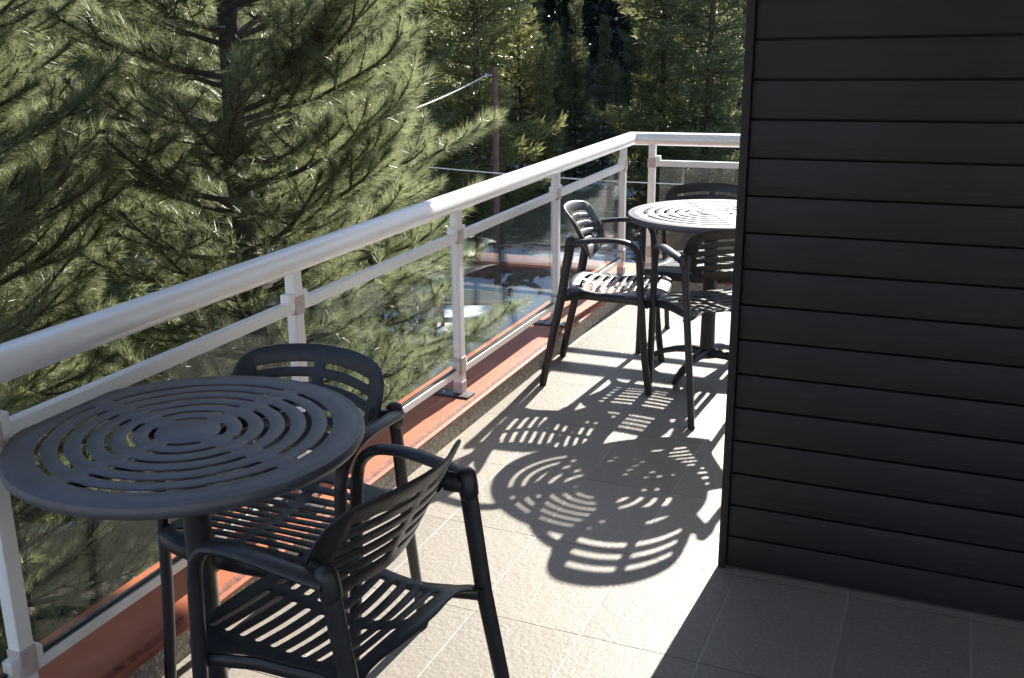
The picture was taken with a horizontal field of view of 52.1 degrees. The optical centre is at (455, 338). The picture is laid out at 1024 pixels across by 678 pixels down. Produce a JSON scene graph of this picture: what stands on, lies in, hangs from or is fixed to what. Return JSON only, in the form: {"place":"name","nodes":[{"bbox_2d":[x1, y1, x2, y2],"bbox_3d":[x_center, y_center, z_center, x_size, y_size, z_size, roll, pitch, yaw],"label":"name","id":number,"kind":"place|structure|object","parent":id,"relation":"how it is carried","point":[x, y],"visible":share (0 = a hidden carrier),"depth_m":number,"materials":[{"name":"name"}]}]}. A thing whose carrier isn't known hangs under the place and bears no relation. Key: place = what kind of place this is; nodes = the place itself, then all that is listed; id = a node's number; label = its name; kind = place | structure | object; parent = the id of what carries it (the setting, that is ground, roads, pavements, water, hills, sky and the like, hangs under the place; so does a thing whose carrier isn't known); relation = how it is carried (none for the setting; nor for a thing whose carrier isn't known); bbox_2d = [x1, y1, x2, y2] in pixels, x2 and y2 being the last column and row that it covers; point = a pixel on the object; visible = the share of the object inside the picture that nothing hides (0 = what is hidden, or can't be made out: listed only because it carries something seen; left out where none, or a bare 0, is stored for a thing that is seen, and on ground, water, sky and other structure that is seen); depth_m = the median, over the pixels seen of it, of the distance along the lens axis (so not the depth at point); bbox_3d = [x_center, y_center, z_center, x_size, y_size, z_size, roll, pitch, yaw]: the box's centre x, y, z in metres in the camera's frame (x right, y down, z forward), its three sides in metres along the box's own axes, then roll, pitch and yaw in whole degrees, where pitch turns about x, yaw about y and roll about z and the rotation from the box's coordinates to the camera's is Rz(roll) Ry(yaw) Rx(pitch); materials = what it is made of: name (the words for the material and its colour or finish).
{"place":"outdoors","nodes":[
{"label":"outdoors","id":0,"kind":"place"},
{"bbox_2d":[0,0,737,640],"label":"ground","id":1,"kind":"structure","parent":0,"point":[528,246],"depth_m":27.08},
{"bbox_2d":[0,0,160,433],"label":"conifer","id":2,"kind":"object","parent":1,"relation":"on","point":[121,291],"visible":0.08,"depth_m":12.54,"materials":[{"name":"green plant"}]},
{"bbox_2d":[15,0,153,383],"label":"conifer","id":3,"kind":"object","parent":1,"relation":"on","point":[76,52],"depth_m":14.46,"materials":[{"name":"green plant"}]},
{"bbox_2d":[0,0,172,667],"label":"pine tree","id":4,"kind":"object","parent":1,"relation":"on","point":[35,185],"visible":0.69,"depth_m":6.66,"materials":[{"name":"green plant"}]},
{"bbox_2d":[0,0,195,572],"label":"pine tree","id":5,"kind":"object","parent":1,"relation":"on","point":[59,50],"visible":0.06,"depth_m":9.56,"materials":[{"name":"green plant"}]},
{"bbox_2d":[61,0,170,212],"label":"conifer","id":6,"kind":"object","parent":1,"relation":"on","point":[100,6],"depth_m":27.08,"materials":[{"name":"green plant"}]},
{"bbox_2d":[25,0,274,400],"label":"conifer","id":7,"kind":"object","parent":1,"relation":"on","point":[196,369],"visible":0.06,"depth_m":13.47,"materials":[{"name":"green plant"}]},
{"bbox_2d":[127,6,274,219],"bbox_3d":[-7.285,-9.864,26.470,4.594,15.223,4.435,6,18,24],"label":"conifer","id":8,"kind":"object","parent":1,"relation":"on","point":[179,62],"visible":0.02,"depth_m":26.88,"materials":[{"name":"green plant"}]},
{"bbox_2d":[134,0,314,383],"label":"conifer","id":9,"kind":"object","parent":1,"relation":"on","point":[220,226],"visible":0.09,"depth_m":14.41,"materials":[{"name":"green plant"}]},
{"bbox_2d":[29,0,450,586],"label":"pine tree","id":10,"kind":"object","parent":1,"relation":"on","point":[322,50],"visible":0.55,"depth_m":6.86,"materials":[{"name":"green plant"}]},
{"bbox_2d":[216,0,357,208],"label":"conifer","id":11,"kind":"object","parent":1,"relation":"on","point":[282,117],"visible":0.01,"depth_m":27.85,"materials":[{"name":"green plant"}]},
{"bbox_2d":[205,0,401,362],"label":"conifer","id":12,"kind":"object","parent":1,"relation":"on","point":[293,125],"visible":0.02,"depth_m":16.36,"materials":[{"name":"green plant"}]},
{"bbox_2d":[281,22,439,324],"bbox_3d":[-1.842,-4.392,18.442,3.039,9.577,2.864,3,17,16],"label":"conifer","id":13,"kind":"object","parent":1,"relation":"on","point":[380,92],"visible":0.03,"depth_m":18.79,"materials":[{"name":"green plant"}]},
{"bbox_2d":[334,14,414,182],"bbox_3d":[-2.555,-9.686,28.300,3.580,13.402,3.799,5,18,21],"label":"conifer","id":14,"kind":"object","parent":1,"relation":"on","point":[376,40],"depth_m":28.75,"materials":[{"name":"green plant"}]},
{"bbox_2d":[274,0,535,411],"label":"pine tree","id":15,"kind":"object","parent":1,"relation":"on","point":[428,357],"visible":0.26,"depth_m":10.96,"materials":[{"name":"green plant"}]},
{"bbox_2d":[356,0,457,250],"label":"conifer","id":16,"kind":"object","parent":1,"relation":"on","point":[423,99],"visible":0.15,"depth_m":23.14,"materials":[{"name":"green plant"}]},
{"bbox_2d":[96,0,743,114],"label":"forest","id":17,"kind":"object","parent":1,"relation":"on","point":[556,10],"visible":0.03,"depth_m":49.28,"materials":[{"name":"green plant"}]},
{"bbox_2d":[403,359,452,382],"bbox_3d":[-0.276,0.569,17.306,1.314,0.727,1.255,-7,17,-17],"label":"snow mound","id":18,"kind":"object","parent":1,"relation":"on","point":[436,370],"visible":0.02,"depth_m":16.89,"materials":[{"name":"white snow"}]},
{"bbox_2d":[386,4,481,140],"bbox_3d":[-1.635,-11.451,32.127,5.096,13.976,4.483,-13,20,-35],"label":"conifer","id":19,"kind":"object","parent":1,"relation":"on","point":[431,60],"visible":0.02,"depth_m":32.58,"materials":[{"name":"green plant"}]},
{"bbox_2d":[385,0,501,238],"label":"conifer","id":20,"kind":"object","parent":1,"relation":"on","point":[437,22],"visible":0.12,"depth_m":26.33,"materials":[{"name":"green plant"}]},
{"bbox_2d":[426,290,508,338],"bbox_3d":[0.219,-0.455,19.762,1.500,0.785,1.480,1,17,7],"label":"parked car","id":21,"kind":"object","parent":1,"relation":"on","point":[478,297],"visible":0.41,"depth_m":19.54,"materials":[{"name":"white car paint"},{"name":"glass"},{"name":"black rubber"}]},
{"bbox_2d":[422,0,516,164],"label":"conifer","id":22,"kind":"object","parent":1,"relation":"on","point":[433,44],"visible":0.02,"depth_m":34.36,"materials":[{"name":"green plant"}]},
{"bbox_2d":[399,0,567,259],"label":"conifer","id":23,"kind":"object","parent":1,"relation":"on","point":[463,106],"visible":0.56,"depth_m":25.09,"materials":[{"name":"green plant"}]},
{"bbox_2d":[485,67,500,285],"bbox_3d":[0.839,-3.460,23.309,0.300,5.060,0.178,6,18,25],"label":"utility pole","id":24,"kind":"object","parent":1,"relation":"on","point":[496,210],"visible":0.75,"depth_m":23.15,"materials":[{"name":"wood"}]},
{"bbox_2d":[345,74,486,131],"bbox_3d":[-0.675,-4.369,19.110,0.032,0.566,8.010,5,18,19],"label":"overhead cable","id":25,"kind":"object","parent":24,"relation":"attached to","point":[448,94],"visible":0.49,"depth_m":20.59,"materials":[{"name":"grey metal"}]},
{"bbox_2d":[484,270,515,281],"bbox_3d":[1.180,-1.450,24.609,1.421,0.516,0.780,6,18,25],"label":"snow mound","id":26,"kind":"object","parent":1,"relation":"on","point":[505,274],"visible":0.18,"depth_m":24.40,"materials":[{"name":"white snow"}]},
{"bbox_2d":[463,0,540,146],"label":"conifer","id":27,"kind":"object","parent":1,"relation":"on","point":[503,24],"visible":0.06,"depth_m":35.20,"materials":[{"name":"green plant"}]},
{"bbox_2d":[443,260,600,277],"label":"wall","id":28,"kind":"structure","parent":1,"relation":"on","point":[480,269],"depth_m":24.46,"materials":[{"name":"red brick"}]},
{"bbox_2d":[470,0,574,227],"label":"conifer","id":29,"kind":"object","parent":1,"relation":"on","point":[530,49],"visible":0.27,"depth_m":27.89,"materials":[{"name":"green plant"}]},
{"bbox_2d":[503,281,542,296],"bbox_3d":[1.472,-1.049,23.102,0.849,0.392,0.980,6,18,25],"label":"car","id":30,"kind":"object","parent":1,"relation":"on","point":[519,289],"visible":0.74,"depth_m":22.79,"materials":[{"name":"white metal"}]},
{"bbox_2d":[495,0,573,166],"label":"conifer","id":31,"kind":"object","parent":1,"relation":"on","point":[538,16],"visible":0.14,"depth_m":34.55,"materials":[{"name":"green plant"}]},
{"bbox_2d":[502,269,572,293],"bbox_3d":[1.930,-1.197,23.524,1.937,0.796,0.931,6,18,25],"label":"car","id":32,"kind":"object","parent":1,"relation":"on","point":[541,278],"visible":0.3,"depth_m":23.30,"materials":[{"name":"metal"}]},
{"bbox_2d":[398,163,680,184],"bbox_3d":[2.479,-2.872,18.220,8.571,1.071,0.020,-7,17,-19],"label":"overhead cable","id":33,"kind":"object","parent":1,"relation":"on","point":[549,177],"visible":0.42,"depth_m":18.00,"materials":[{"name":"grey metal"}]},
{"bbox_2d":[512,41,574,241],"bbox_3d":[2.305,-4.983,27.048,1.839,5.358,1.720,-9,18,-25],"label":"conifer","id":34,"kind":"object","parent":1,"relation":"on","point":[543,224],"visible":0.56,"depth_m":26.93,"materials":[{"name":"green plant"}]},
{"bbox_2d":[545,16,573,116],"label":"conifer","id":35,"kind":"object","parent":1,"relation":"on","point":[563,29],"visible":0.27,"depth_m":44.12,"materials":[{"name":"green plant"}]},
{"bbox_2d":[546,22,573,158],"bbox_3d":[3.486,-8.560,36.879,1.873,5.135,1.751,5,18,21],"label":"conifer","id":36,"kind":"object","parent":1,"relation":"on","point":[557,31],"visible":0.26,"depth_m":36.55,"materials":[{"name":"green plant"}]},
{"bbox_2d":[552,0,601,193],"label":"conifer","id":37,"kind":"object","parent":1,"relation":"on","point":[582,101],"visible":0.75,"depth_m":31.88,"materials":[{"name":"green plant"}]},
{"bbox_2d":[570,269,593,275],"bbox_3d":[2.885,-1.321,23.900,1.319,0.528,0.661,6,18,25],"label":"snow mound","id":38,"kind":"object","parent":1,"relation":"on","point":[573,272],"visible":0.06,"depth_m":23.84,"materials":[{"name":"white snow"}]},
{"bbox_2d":[567,37,601,170],"bbox_3d":[4.361,-7.694,34.920,1.508,4.710,1.562,-3,17,-5],"label":"conifer","id":39,"kind":"object","parent":1,"relation":"on","point":[586,80],"visible":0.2,"depth_m":34.77,"materials":[{"name":"green plant"}]},
{"bbox_2d":[576,16,594,103],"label":"conifer","id":40,"kind":"object","parent":1,"relation":"on","point":[583,27],"visible":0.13,"depth_m":49.67,"materials":[{"name":"green plant"}]},
{"bbox_2d":[581,15,627,209],"bbox_3d":[4.276,-6.421,30.139,1.575,5.727,1.671,0,17,4],"label":"conifer","id":41,"kind":"object","parent":1,"relation":"on","point":[609,187],"visible":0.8,"depth_m":30.07,"materials":[{"name":"green plant"}]},
{"bbox_2d":[604,60,628,137],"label":"conifer","id":42,"kind":"object","parent":1,"relation":"on","point":[615,99],"visible":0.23,"depth_m":38.51,"materials":[{"name":"green plant"}]},
{"bbox_2d":[605,0,668,186],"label":"conifer","id":43,"kind":"object","parent":1,"relation":"on","point":[628,58],"visible":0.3,"depth_m":32.40,"materials":[{"name":"green plant"}]},
{"bbox_2d":[617,8,676,127],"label":"conifer","id":44,"kind":"object","parent":1,"relation":"on","point":[624,39],"visible":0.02,"depth_m":43.74,"materials":[{"name":"green plant"}]},
{"bbox_2d":[586,0,740,216],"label":"conifer","id":45,"kind":"object","parent":1,"relation":"on","point":[663,98],"visible":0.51,"depth_m":27.55,"materials":[{"name":"green plant"}]},
{"bbox_2d":[616,0,740,185],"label":"conifer","id":46,"kind":"object","parent":1,"relation":"on","point":[716,21],"visible":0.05,"depth_m":29.99,"materials":[{"name":"green plant"}]},
{"bbox_2d":[618,0,742,129],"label":"conifer","id":47,"kind":"object","parent":1,"relation":"on","point":[625,36],"visible":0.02,"depth_m":37.69,"materials":[{"name":"green plant"}]},
{"bbox_2d":[629,0,745,242],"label":"conifer","id":48,"kind":"object","parent":1,"relation":"on","point":[710,59],"visible":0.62,"depth_m":25.77,"materials":[{"name":"green plant"}]},
{"bbox_2d":[668,0,746,196],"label":"conifer","id":49,"kind":"object","parent":1,"relation":"on","point":[743,7],"visible":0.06,"depth_m":28.75,"materials":[{"name":"green plant"}]},
{"bbox_3d":[2.325,3.366,1.821,7.270,4.496,9.340,6,18,25],"label":"building base","id":50,"kind":"object","parent":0,"visible":0},
{"bbox_2d":[160,290,1023,677],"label":"terrace floor","id":51,"kind":"structure","parent":50,"relation":"on","point":[596,468],"depth_m":3.08,"materials":[{"name":"beige tile"}]},
{"bbox_2d":[0,376,364,677],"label":"round table","id":52,"kind":"object","parent":51,"relation":"on","point":[192,451],"visible":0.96,"depth_m":2.13,"materials":[{"name":"dark grey painted metal"},{"name":"grey rubber"}]},
{"bbox_2d":[152,343,428,677],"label":"armchair","id":53,"kind":"object","parent":51,"relation":"on","point":[377,420],"visible":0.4,"depth_m":2.56,"materials":[{"name":"black plastic"}]},
{"bbox_2d":[186,439,509,677],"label":"armchair","id":54,"kind":"object","parent":51,"relation":"on","point":[213,642],"visible":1,"depth_m":1.99,"materials":[{"name":"black plastic"}]},
{"bbox_2d":[0,261,731,677],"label":"parapet kerb","id":55,"kind":"structure","parent":51,"relation":"on","point":[128,643],"depth_m":3.64,"materials":[{"name":"concrete"}]},
{"bbox_2d":[0,132,739,677],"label":"glass railing","id":56,"kind":"object","parent":55,"relation":"on","point":[28,656],"visible":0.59,"depth_m":3.04,"materials":[{"name":"metal"}]},
{"bbox_2d":[539,201,671,395],"bbox_3d":[0.696,-0.217,4.735,0.545,0.790,0.556,4,17,17],"label":"armchair","id":57,"kind":"object","parent":51,"relation":"on","point":[590,245],"visible":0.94,"depth_m":4.63,"materials":[{"name":"black plastic"}]},
{"bbox_2d":[627,199,736,389],"bbox_3d":[1.145,-0.200,4.709,0.748,0.749,0.748,-3,17,-4],"label":"round table","id":58,"kind":"object","parent":51,"relation":"on","point":[701,215],"visible":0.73,"depth_m":4.66,"materials":[{"name":"dark grey painted metal"}]},
{"bbox_2d":[635,183,737,353],"bbox_3d":[1.205,-0.344,5.120,0.556,0.790,0.545,6,18,25],"label":"armchair","id":59,"kind":"object","parent":51,"relation":"on","point":[668,266],"visible":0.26,"depth_m":5.14,"materials":[{"name":"black plastic"}]},
{"bbox_2d":[647,229,734,429],"bbox_3d":[1.115,-0.106,4.324,0.556,0.790,0.545,-4,17,-7],"label":"armchair","id":60,"kind":"object","parent":51,"relation":"on","point":[680,303],"visible":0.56,"depth_m":4.15,"materials":[{"name":"black plastic"}]},
{"bbox_2d":[718,0,1023,620],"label":"partition wall","id":61,"kind":"structure","parent":51,"relation":"on","point":[874,432],"depth_m":2.71,"materials":[{"name":"black wood"}]}
]}

